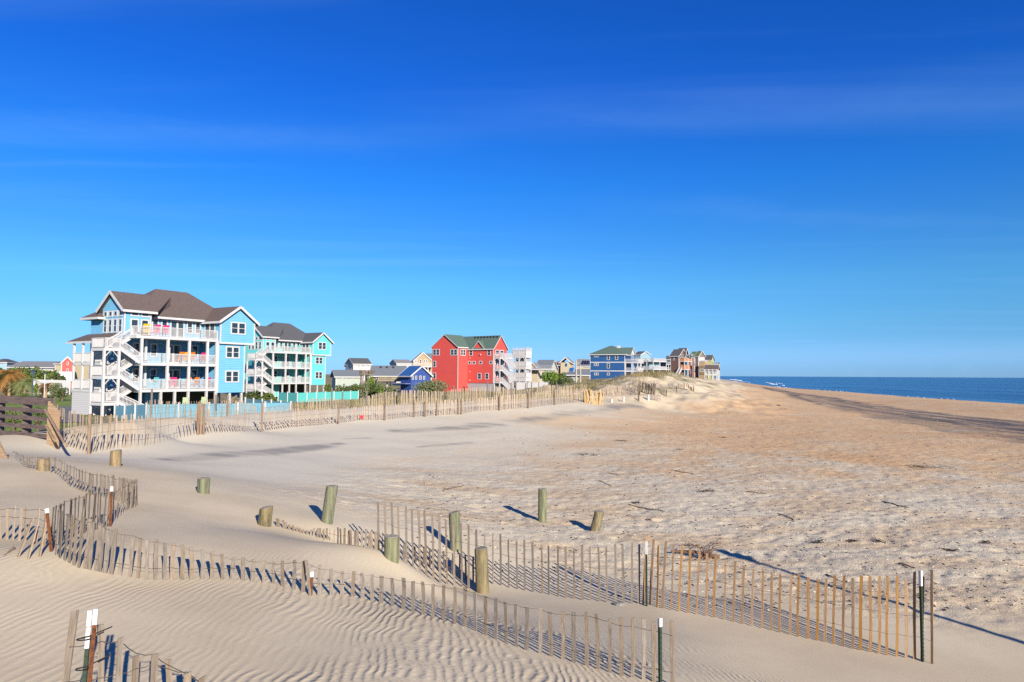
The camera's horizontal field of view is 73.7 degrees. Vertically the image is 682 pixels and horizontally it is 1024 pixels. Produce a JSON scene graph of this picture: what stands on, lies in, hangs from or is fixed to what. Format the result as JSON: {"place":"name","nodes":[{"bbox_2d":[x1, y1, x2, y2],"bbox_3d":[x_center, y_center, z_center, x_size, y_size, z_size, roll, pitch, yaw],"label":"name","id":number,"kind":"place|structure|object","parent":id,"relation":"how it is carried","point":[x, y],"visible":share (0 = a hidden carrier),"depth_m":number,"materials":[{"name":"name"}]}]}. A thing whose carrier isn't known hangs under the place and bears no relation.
{"place":"outdoors","nodes":[
{"label":"outdoors","id":0,"kind":"place"},
{"bbox_2d":[47,407,84,421],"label":"driveway","id":1,"kind":"structure","parent":0,"point":[67,409],"depth_m":72.83,"materials":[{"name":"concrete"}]},
{"bbox_2d":[0,372,1023,681],"bbox_3d":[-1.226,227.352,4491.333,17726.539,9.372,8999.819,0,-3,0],"label":"beach","id":2,"kind":"structure","parent":0,"point":[226,628],"depth_m":15.12,"materials":[{"name":"sand"}]},
{"bbox_2d":[0,442,8,458],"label":"loose plank","id":3,"kind":"object","parent":2,"relation":"on","point":[3,454],"visible":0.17,"depth_m":16.78,"materials":[{"name":"brown wood"}]},
{"bbox_2d":[0,359,18,369],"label":"aqua house","id":4,"kind":"structure","parent":2,"relation":"on","point":[5,363],"depth_m":241.56,"materials":[{"name":"grey"}]},
{"bbox_2d":[0,385,20,395],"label":"shrub","id":5,"kind":"object","parent":2,"relation":"on","point":[5,391],"visible":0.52,"depth_m":119.43,"materials":[{"name":"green plant"}]},
{"bbox_2d":[0,369,26,395],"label":"palm tree","id":6,"kind":"object","parent":2,"relation":"on","point":[8,376],"visible":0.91,"depth_m":117.56,"materials":[{"name":"orange plant"}]},
{"bbox_2d":[5,406,21,430],"bbox_3d":[-34.910,5.651,47.782,1.227,2.327,1.225,2,-3,-23],"label":"shrub","id":7,"kind":"object","parent":2,"relation":"on","point":[12,420],"visible":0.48,"depth_m":47.62,"materials":[{"name":"green plant"}]},
{"bbox_2d":[7,366,26,388],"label":"tree","id":8,"kind":"object","parent":2,"relation":"on","point":[24,369],"visible":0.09,"depth_m":154.68,"materials":[{"name":"green plant"}]},
{"bbox_2d":[0,506,45,544],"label":"sand fence","id":9,"kind":"object","parent":2,"relation":"on","point":[7,516],"visible":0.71,"depth_m":8.72,"materials":[{"name":"wood"}]},
{"bbox_2d":[8,378,40,396],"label":"palm tree","id":10,"kind":"object","parent":2,"relation":"on","point":[26,385],"visible":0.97,"depth_m":117.04,"materials":[{"name":"green plant"}]},
{"bbox_2d":[17,518,33,557],"bbox_3d":[-5.692,2.316,7.978,0.040,0.422,0.390,1,-3,-13],"label":"broken lath","id":11,"kind":"object","parent":2,"relation":"on","point":[25,538],"visible":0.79,"depth_m":7.98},
{"bbox_2d":[21,365,43,385],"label":"tree","id":12,"kind":"object","parent":2,"relation":"on","point":[38,374],"visible":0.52,"depth_m":151.10,"materials":[{"name":"green plant"}]},
{"bbox_2d":[27,525,38,559],"bbox_3d":[-5.577,2.360,7.936,0.033,0.370,0.407,1,-3,-22],"label":"broken lath","id":13,"kind":"object","parent":2,"relation":"on","point":[32,543],"visible":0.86,"depth_m":7.94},
{"bbox_2d":[7,361,59,370],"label":"long grey roofed building","id":14,"kind":"structure","parent":2,"relation":"on","point":[46,365],"depth_m":226.89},
{"bbox_2d":[0,395,67,449],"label":"board fence","id":15,"kind":"object","parent":2,"relation":"on","point":[53,435],"visible":0.8,"depth_m":24.02,"materials":[{"name":"brown wood"}]},
{"bbox_2d":[33,406,46,431],"bbox_3d":[-34.539,5.787,49.777,0.999,2.281,0.724,0,-3,0],"label":"shrub","id":16,"kind":"object","parent":2,"relation":"on","point":[38,415],"visible":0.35,"depth_m":49.72,"materials":[{"name":"green plant"}]},
{"bbox_2d":[38,518,46,557],"bbox_3d":[-5.542,2.334,8.062,0.032,0.439,0.424,2,-3,-26],"label":"broken lath","id":17,"kind":"object","parent":2,"relation":"on","point":[42,540],"visible":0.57,"depth_m":8.05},
{"bbox_2d":[36,457,49,470],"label":"bollard","id":18,"kind":"object","parent":2,"relation":"on","point":[40,464],"visible":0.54,"depth_m":14.86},
{"bbox_2d":[36,382,54,397],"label":"palm tree","id":19,"kind":"object","parent":2,"relation":"on","point":[46,385],"visible":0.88,"depth_m":121.60,"materials":[{"name":"brown plant"}]},
{"bbox_2d":[41,370,58,379],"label":"tree","id":20,"kind":"object","parent":2,"relation":"on","point":[50,373],"visible":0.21,"depth_m":149.53,"materials":[{"name":"green plant"}]},
{"bbox_2d":[33,379,70,394],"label":"garden fence","id":21,"kind":"object","parent":2,"relation":"on","point":[66,383],"visible":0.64,"depth_m":138.41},
{"bbox_2d":[49,383,62,397],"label":"shrub","id":22,"kind":"object","parent":2,"relation":"on","point":[54,388],"visible":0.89,"depth_m":121.48,"materials":[{"name":"green plant"}]},
{"bbox_2d":[50,373,66,379],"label":"tree","id":23,"kind":"object","parent":2,"relation":"on","point":[56,376],"visible":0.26,"depth_m":147.46,"materials":[{"name":"green plant"}]},
{"bbox_2d":[56,387,69,400],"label":"shrub","id":24,"kind":"object","parent":2,"relation":"on","point":[61,393],"visible":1,"depth_m":111.50,"materials":[{"name":"green plant"}]},
{"bbox_2d":[59,356,71,382],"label":"red house","id":25,"kind":"structure","parent":2,"relation":"on","point":[66,367],"depth_m":183.22,"materials":[{"name":"grey"}]},
{"bbox_2d":[53,359,88,378],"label":"beige house","id":26,"kind":"structure","parent":2,"relation":"on","point":[77,370],"depth_m":196.41,"materials":[{"name":"grey"}]},
{"bbox_2d":[13,450,137,504],"bbox_3d":[-9.876,2.923,14.711,7.254,0.835,0.492,-2,-4,39],"label":"sand fence","id":27,"kind":"object","parent":2,"relation":"on","point":[102,482],"visible":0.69,"depth_m":12.99,"materials":[{"name":"wood"}]},
{"bbox_2d":[51,479,137,546],"bbox_3d":[-6.171,2.629,10.416,0.244,1.022,4.480,1,-3,-17],"label":"sand fence","id":28,"kind":"object","parent":2,"relation":"on","point":[110,519],"visible":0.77,"depth_m":9.80,"materials":[{"name":"wood"}]},
{"bbox_2d":[109,449,121,466],"bbox_3d":[-10.031,3.129,17.274,0.266,0.767,0.263,0,-3,0],"label":"bollard","id":29,"kind":"object","parent":2,"relation":"on","point":[115,457],"visible":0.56,"depth_m":17.19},
{"bbox_2d":[61,608,205,681],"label":"sand fence","id":30,"kind":"object","parent":2,"relation":"on","point":[89,650],"visible":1,"depth_m":4.16,"materials":[{"name":"wood"}]},
{"bbox_2d":[66,289,259,415],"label":"blue house","id":31,"kind":"structure","parent":2,"relation":"on","point":[126,359],"depth_m":79.05,"materials":[{"name":"brown"}]},
{"bbox_2d":[103,319,107,332],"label":"window","id":32,"kind":"structure","parent":31,"relation":"in","point":[104,320],"depth_m":77.30,"materials":[{"name":"clear glass"}]},
{"bbox_2d":[113,318,117,332],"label":"window","id":33,"kind":"structure","parent":31,"relation":"in","point":[115,320],"depth_m":76.30,"materials":[{"name":"clear glass"}]},
{"bbox_2d":[118,318,122,332],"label":"window","id":34,"kind":"structure","parent":31,"relation":"in","point":[120,320],"depth_m":75.84,"materials":[{"name":"clear glass"}]},
{"bbox_2d":[130,318,138,333],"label":"window","id":35,"kind":"structure","parent":31,"relation":"in","point":[133,322],"depth_m":76.49,"materials":[{"name":"white glass"}]},
{"bbox_2d":[131,368,138,381],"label":"window","id":36,"kind":"structure","parent":31,"relation":"in","point":[135,371],"depth_m":77.66,"materials":[{"name":"blue glass"}]},
{"bbox_2d":[132,342,139,356],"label":"window","id":37,"kind":"structure","parent":31,"relation":"in","point":[136,345],"depth_m":77.81,"materials":[{"name":"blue glass"}]},
{"bbox_2d":[149,368,156,381],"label":"window","id":38,"kind":"structure","parent":31,"relation":"in","point":[152,371],"depth_m":79.42,"materials":[{"name":"blue glass"}]},
{"bbox_2d":[150,343,157,356],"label":"window","id":39,"kind":"structure","parent":31,"relation":"in","point":[153,346],"depth_m":79.67,"materials":[{"name":"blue glass"}]},
{"bbox_2d":[164,369,180,387],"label":"sliding door","id":40,"kind":"structure","parent":31,"relation":"in","point":[173,372],"depth_m":81.92,"materials":[{"name":"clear glass"}]},
{"bbox_2d":[165,344,180,361],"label":"sliding door","id":41,"kind":"structure","parent":31,"relation":"in","point":[174,349],"depth_m":81.87,"materials":[{"name":"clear glass"}]},
{"bbox_2d":[170,320,184,337],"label":"sliding door","id":42,"kind":"structure","parent":31,"relation":"in","point":[173,323],"depth_m":82.14,"materials":[{"name":"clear glass"}]},
{"bbox_2d":[186,321,192,333],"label":"window","id":43,"kind":"structure","parent":31,"relation":"in","point":[189,326],"depth_m":83.72,"materials":[{"name":"white glass"}]},
{"bbox_2d":[191,369,197,381],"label":"window","id":44,"kind":"structure","parent":31,"relation":"in","point":[194,372],"depth_m":84.07,"materials":[{"name":"blue glass"}]},
{"bbox_2d":[204,323,214,338],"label":"sliding door","id":45,"kind":"structure","parent":31,"relation":"in","point":[208,334],"depth_m":84.44,"materials":[{"name":"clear glass"}]},
{"bbox_2d":[225,370,238,382],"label":"window","id":46,"kind":"structure","parent":31,"relation":"in","point":[230,375],"depth_m":84.95,"materials":[{"name":"white glass"}]},
{"bbox_2d":[226,346,239,358],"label":"window","id":47,"kind":"structure","parent":31,"relation":"in","point":[231,351],"depth_m":85.14,"materials":[{"name":"white glass"}]},
{"bbox_2d":[231,322,245,334],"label":"window","id":48,"kind":"structure","parent":31,"relation":"in","point":[239,328],"depth_m":85.62,"materials":[{"name":"white glass"}]},
{"bbox_2d":[114,401,291,419],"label":"garden fence","id":49,"kind":"object","parent":2,"relation":"on","point":[136,410],"visible":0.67,"depth_m":67.29,"materials":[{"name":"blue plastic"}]},
{"bbox_2d":[197,477,209,493],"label":"bollard","id":50,"kind":"object","parent":2,"relation":"on","point":[203,485],"visible":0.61,"depth_m":14.77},
{"bbox_2d":[243,390,261,402],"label":"shrub","id":51,"kind":"object","parent":2,"relation":"on","point":[253,394],"visible":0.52,"depth_m":91.69,"materials":[{"name":"green plant"}]},
{"bbox_2d":[258,505,272,526],"bbox_3d":[-4.681,3.484,12.954,0.282,0.717,0.252,0,-3,0],"label":"bollard","id":52,"kind":"object","parent":2,"relation":"on","point":[265,516],"visible":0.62,"depth_m":12.87,"materials":[{"name":"brown wood"}]},
{"bbox_2d":[244,397,289,402],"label":"garden fence","id":53,"kind":"object","parent":2,"relation":"on","point":[253,400],"visible":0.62,"depth_m":80.48,"materials":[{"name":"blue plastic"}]},
{"bbox_2d":[259,393,276,400],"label":"shrub","id":54,"kind":"object","parent":2,"relation":"on","point":[267,396],"visible":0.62,"depth_m":94.68,"materials":[{"name":"green plant"}]},
{"bbox_2d":[244,322,333,396],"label":"turquoise house","id":55,"kind":"structure","parent":2,"relation":"on","point":[271,362],"depth_m":135.26,"materials":[{"name":"teal"}]},
{"bbox_2d":[318,342,325,349],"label":"window","id":56,"kind":"structure","parent":55,"relation":"in","point":[321,345],"depth_m":140.54,"materials":[{"name":"white glass"}]},
{"bbox_2d":[278,390,358,401],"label":"garden fence","id":57,"kind":"object","parent":2,"relation":"on","point":[300,397],"visible":0.77,"depth_m":120.31,"materials":[{"name":"teal wood"}]},
{"bbox_2d":[57,387,585,454],"bbox_3d":[-6.317,4.321,43.670,6.112,2.264,44.715,-1,-3,27],"label":"sand fence","id":58,"kind":"object","parent":2,"relation":"on","point":[198,415],"visible":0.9,"depth_m":35.32,"materials":[{"name":"wood"}]},
{"bbox_2d":[321,485,337,524],"bbox_3d":[-3.819,3.575,14.255,0.342,1.113,0.262,0,-3,0],"label":"bollard","id":59,"kind":"object","parent":2,"relation":"on","point":[329,504],"visible":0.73,"depth_m":14.17,"materials":[{"name":"wood"}]},
{"bbox_2d":[330,370,363,390],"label":"white house","id":60,"kind":"structure","parent":2,"relation":"on","point":[349,378],"depth_m":181.43,"materials":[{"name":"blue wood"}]},
{"bbox_2d":[344,358,371,382],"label":"white house","id":61,"kind":"structure","parent":2,"relation":"on","point":[358,363],"depth_m":217.07,"materials":[{"name":"grey"}]},
{"bbox_2d":[45,508,674,681],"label":"sand fence","id":62,"kind":"object","parent":2,"relation":"on","point":[88,556],"visible":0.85,"depth_m":7.88,"materials":[{"name":"wood"}]},
{"bbox_2d":[359,383,369,398],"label":"shrub","id":63,"kind":"object","parent":2,"relation":"on","point":[364,388],"visible":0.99,"depth_m":131.65,"materials":[{"name":"green plant"}]},
{"bbox_2d":[146,381,584,417],"bbox_3d":[-6.941,4.811,57.559,5.474,2.788,48.714,-2,-4,37],"label":"sand fence","id":64,"kind":"object","parent":2,"relation":"on","point":[368,398],"visible":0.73,"depth_m":55.91,"materials":[{"name":"wood"}]},
{"bbox_2d":[359,370,374,385],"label":"viewing platform","id":65,"kind":"structure","parent":2,"relation":"on","point":[366,373],"depth_m":171.42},
{"bbox_2d":[368,383,375,397],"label":"shrub","id":66,"kind":"object","parent":2,"relation":"on","point":[372,391],"visible":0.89,"depth_m":135.34,"materials":[{"name":"green plant"}]},
{"bbox_2d":[276,518,473,582],"bbox_3d":[-2.406,3.985,12.846,2.942,1.706,3.140,3,-4,-41],"label":"sand fence","id":67,"kind":"object","parent":2,"relation":"on","point":[356,537],"visible":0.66,"depth_m":13.07,"materials":[{"name":"wood"}]},
{"bbox_2d":[375,384,383,397],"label":"shrub","id":68,"kind":"object","parent":2,"relation":"on","point":[379,389],"visible":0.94,"depth_m":131.13,"materials":[{"name":"green plant"}]},
{"bbox_2d":[369,365,406,386],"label":"brown motel","id":69,"kind":"structure","parent":2,"relation":"on","point":[390,374],"depth_m":172.66,"materials":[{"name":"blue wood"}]},
{"bbox_2d":[384,385,394,395],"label":"shrub","id":70,"kind":"object","parent":2,"relation":"on","point":[389,389],"visible":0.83,"depth_m":135.49,"materials":[{"name":"green plant"}]},
{"bbox_2d":[384,534,398,563],"bbox_3d":[-1.927,3.466,10.899,0.242,0.721,0.243,0,-3,0],"label":"bollard","id":71,"kind":"object","parent":2,"relation":"on","point":[391,547],"visible":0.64,"depth_m":10.81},
{"bbox_2d":[389,359,411,382],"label":"grey roofed house","id":72,"kind":"structure","parent":2,"relation":"on","point":[398,362],"depth_m":292.50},
{"bbox_2d":[390,366,432,392],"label":"royal blue cottage","id":73,"kind":"structure","parent":2,"relation":"on","point":[410,375],"depth_m":164.60,"materials":[{"name":"wood"}]},
{"bbox_2d":[410,352,431,379],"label":"tan house","id":74,"kind":"structure","parent":2,"relation":"on","point":[423,359],"depth_m":230.84,"materials":[{"name":"beige wood"}]},
{"bbox_2d":[412,380,448,397],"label":"shrub","id":75,"kind":"object","parent":2,"relation":"on","point":[433,386],"visible":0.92,"depth_m":126.87,"materials":[{"name":"green plant"}]},
{"bbox_2d":[294,381,585,409],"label":"scrub grass","id":76,"kind":"structure","parent":2,"relation":"on","point":[358,405],"depth_m":104.72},
{"bbox_2d":[449,510,459,551],"bbox_3d":[-1.234,4.278,14.799,0.293,1.188,0.249,-2,-4,43],"label":"bollard","id":77,"kind":"object","parent":2,"relation":"on","point":[454,516],"visible":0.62,"depth_m":14.72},
{"bbox_2d":[431,334,515,391],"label":"red house","id":78,"kind":"structure","parent":2,"relation":"on","point":[459,362],"depth_m":168.37,"materials":[{"name":"green"}]},
{"bbox_2d":[474,546,488,593],"bbox_3d":[-0.556,4.392,12.589,0.282,1.170,0.264,0,-3,0],"label":"bollard","id":79,"kind":"object","parent":2,"relation":"on","point":[481,570],"visible":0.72,"depth_m":12.50,"materials":[{"name":"brown wood"}]},
{"bbox_2d":[377,498,639,603],"bbox_3d":[-0.086,3.942,12.778,4.879,1.932,0.755,0,-3,10],"label":"sand fence","id":80,"kind":"object","parent":2,"relation":"on","point":[615,568],"visible":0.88,"depth_m":12.79,"materials":[{"name":"wood"}]},
{"bbox_2d":[508,347,531,386],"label":"house","id":81,"kind":"structure","parent":2,"relation":"on","point":[522,363],"depth_m":175.16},
{"bbox_2d":[517,382,549,389],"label":"garden fence","id":82,"kind":"object","parent":2,"relation":"on","point":[520,385],"visible":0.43,"depth_m":161.58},
{"bbox_2d":[538,488,546,521],"bbox_3d":[0.831,4.666,18.700,0.238,1.243,0.238,0,-3,0],"label":"bollard","id":83,"kind":"object","parent":2,"relation":"on","point":[542,504],"visible":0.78,"depth_m":18.62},
{"bbox_2d":[529,360,557,381],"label":"cream house","id":84,"kind":"structure","parent":2,"relation":"on","point":[539,367],"depth_m":205.35,"materials":[{"name":"grey"}]},
{"bbox_2d":[541,370,558,384],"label":"shrub","id":85,"kind":"object","parent":2,"relation":"on","point":[549,377],"visible":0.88,"depth_m":164.19,"materials":[{"name":"green plant"}]},
{"bbox_2d":[549,379,571,384],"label":"shrub","id":86,"kind":"object","parent":2,"relation":"on","point":[560,382],"visible":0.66,"depth_m":148.93,"materials":[{"name":"green plant"}]},
{"bbox_2d":[556,357,574,380],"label":"brown roofed house","id":87,"kind":"structure","parent":2,"relation":"on","point":[563,366],"depth_m":232.75,"materials":[{"name":"beige"}]},
{"bbox_2d":[562,368,581,380],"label":"hip shed","id":88,"kind":"structure","parent":2,"relation":"on","point":[571,373],"depth_m":184.63,"materials":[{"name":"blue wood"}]},
{"bbox_2d":[574,369,589,379],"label":"weathered cottage","id":89,"kind":"structure","parent":2,"relation":"on","point":[585,373],"depth_m":200.07,"materials":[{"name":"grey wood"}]},
{"bbox_2d":[577,359,589,378],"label":"solar house","id":90,"kind":"structure","parent":2,"relation":"on","point":[584,363],"depth_m":262.91,"materials":[{"name":"grey"}]},
{"bbox_2d":[584,389,604,404],"bbox_3d":[7.378,5.012,61.457,1.868,1.505,0.413,0,-3,0],"label":"picket bundle","id":91,"kind":"object","parent":2,"relation":"on","point":[598,399],"visible":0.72,"depth_m":61.34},
{"bbox_2d":[590,510,603,530],"bbox_3d":[2.210,4.825,17.709,0.382,0.853,0.282,0,-3,0],"label":"bollard","id":92,"kind":"object","parent":2,"relation":"on","point":[597,520],"visible":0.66,"depth_m":17.62,"materials":[{"name":"brown wood"}]},
{"bbox_2d":[588,346,643,378],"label":"dark blue house","id":93,"kind":"structure","parent":2,"relation":"on","point":[609,362],"depth_m":228.47,"materials":[{"name":"green"}]},
{"bbox_2d":[603,383,629,395],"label":"sand fence","id":94,"kind":"object","parent":2,"relation":"on","point":[608,392],"visible":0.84,"depth_m":72.61,"materials":[{"name":"wood"}]},
{"bbox_2d":[569,369,688,390],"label":"dune grass","id":95,"kind":"structure","parent":2,"relation":"on","point":[639,373],"depth_m":100.58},
{"bbox_2d":[630,378,641,394],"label":"sand fence","id":96,"kind":"object","parent":2,"relation":"on","point":[634,387],"visible":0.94,"depth_m":76.47,"materials":[{"name":"wood"}]},
{"bbox_2d":[640,381,655,394],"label":"sand fence","id":97,"kind":"object","parent":2,"relation":"on","point":[651,388],"visible":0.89,"depth_m":76.38,"materials":[{"name":"wood"}]},
{"bbox_2d":[634,351,665,372],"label":"pale blue house","id":98,"kind":"structure","parent":2,"relation":"on","point":[648,364],"depth_m":269.58,"materials":[{"name":"grey"}]},
{"bbox_2d":[666,356,669,371],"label":"house","id":99,"kind":"structure","parent":2,"relation":"on","point":[667,363],"depth_m":321.55,"materials":[{"name":"white"}]},
{"bbox_2d":[669,348,691,376],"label":"brown house","id":100,"kind":"structure","parent":2,"relation":"on","point":[679,358],"depth_m":299.31,"materials":[{"name":"grey"}]},
{"bbox_2d":[689,352,696,376],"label":"pink gabled house","id":101,"kind":"structure","parent":2,"relation":"on","point":[692,355],"depth_m":316.73,"materials":[{"name":"green"}]},
{"bbox_2d":[671,538,727,558],"bbox_3d":[4.240,4.607,15.309,0.800,0.475,1.244,2,-4,-37],"label":"driftwood branch","id":102,"kind":"object","parent":2,"relation":"on","point":[710,555],"visible":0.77,"depth_m":15.19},
{"bbox_2d":[694,351,705,377],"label":"grey gabled house","id":103,"kind":"structure","parent":2,"relation":"on","point":[699,356],"depth_m":304.73,"materials":[{"name":"green"}]},
{"bbox_2d":[699,361,707,378],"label":"lattice stair house","id":104,"kind":"structure","parent":2,"relation":"on","point":[701,370],"depth_m":295.18,"materials":[{"name":"beige"}]},
{"bbox_2d":[704,365,719,380],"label":"last beach house","id":105,"kind":"structure","parent":2,"relation":"on","point":[711,370],"depth_m":281.12,"materials":[{"name":"grey"}]},
{"bbox_2d":[705,355,719,380],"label":"yellow green house","id":106,"kind":"structure","parent":2,"relation":"on","point":[710,359],"depth_m":325.12,"materials":[{"name":"grey"}]},
{"bbox_2d":[416,392,1023,610],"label":"weed scraps","id":107,"kind":"object","parent":2,"relation":"on","point":[759,549],"visible":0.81,"depth_m":16.33,"materials":[{"name":"plant"}]},
{"bbox_2d":[422,400,1017,609],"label":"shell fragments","id":108,"kind":"object","parent":2,"relation":"on","point":[761,526],"visible":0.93,"depth_m":15.85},
{"bbox_2d":[642,536,933,663],"bbox_3d":[4.096,4.059,10.756,4.369,1.602,0.148,-2,-3,33],"label":"sand fence","id":109,"kind":"object","parent":2,"relation":"on","point":[921,578],"visible":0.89,"depth_m":10.39,"materials":[{"name":"wood"}]},
{"bbox_2d":[0,0,1023,377],"label":"sky","id":110,"kind":"structure","parent":0,"point":[788,188],"materials":[{"name":"blue"}]},
{"bbox_2d":[714,376,1023,403],"bbox_3d":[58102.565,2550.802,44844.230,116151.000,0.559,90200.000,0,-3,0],"label":"sea","id":111,"kind":"structure","parent":0,"point":[1003,390],"depth_m":428.80,"materials":[{"name":"liquid"}]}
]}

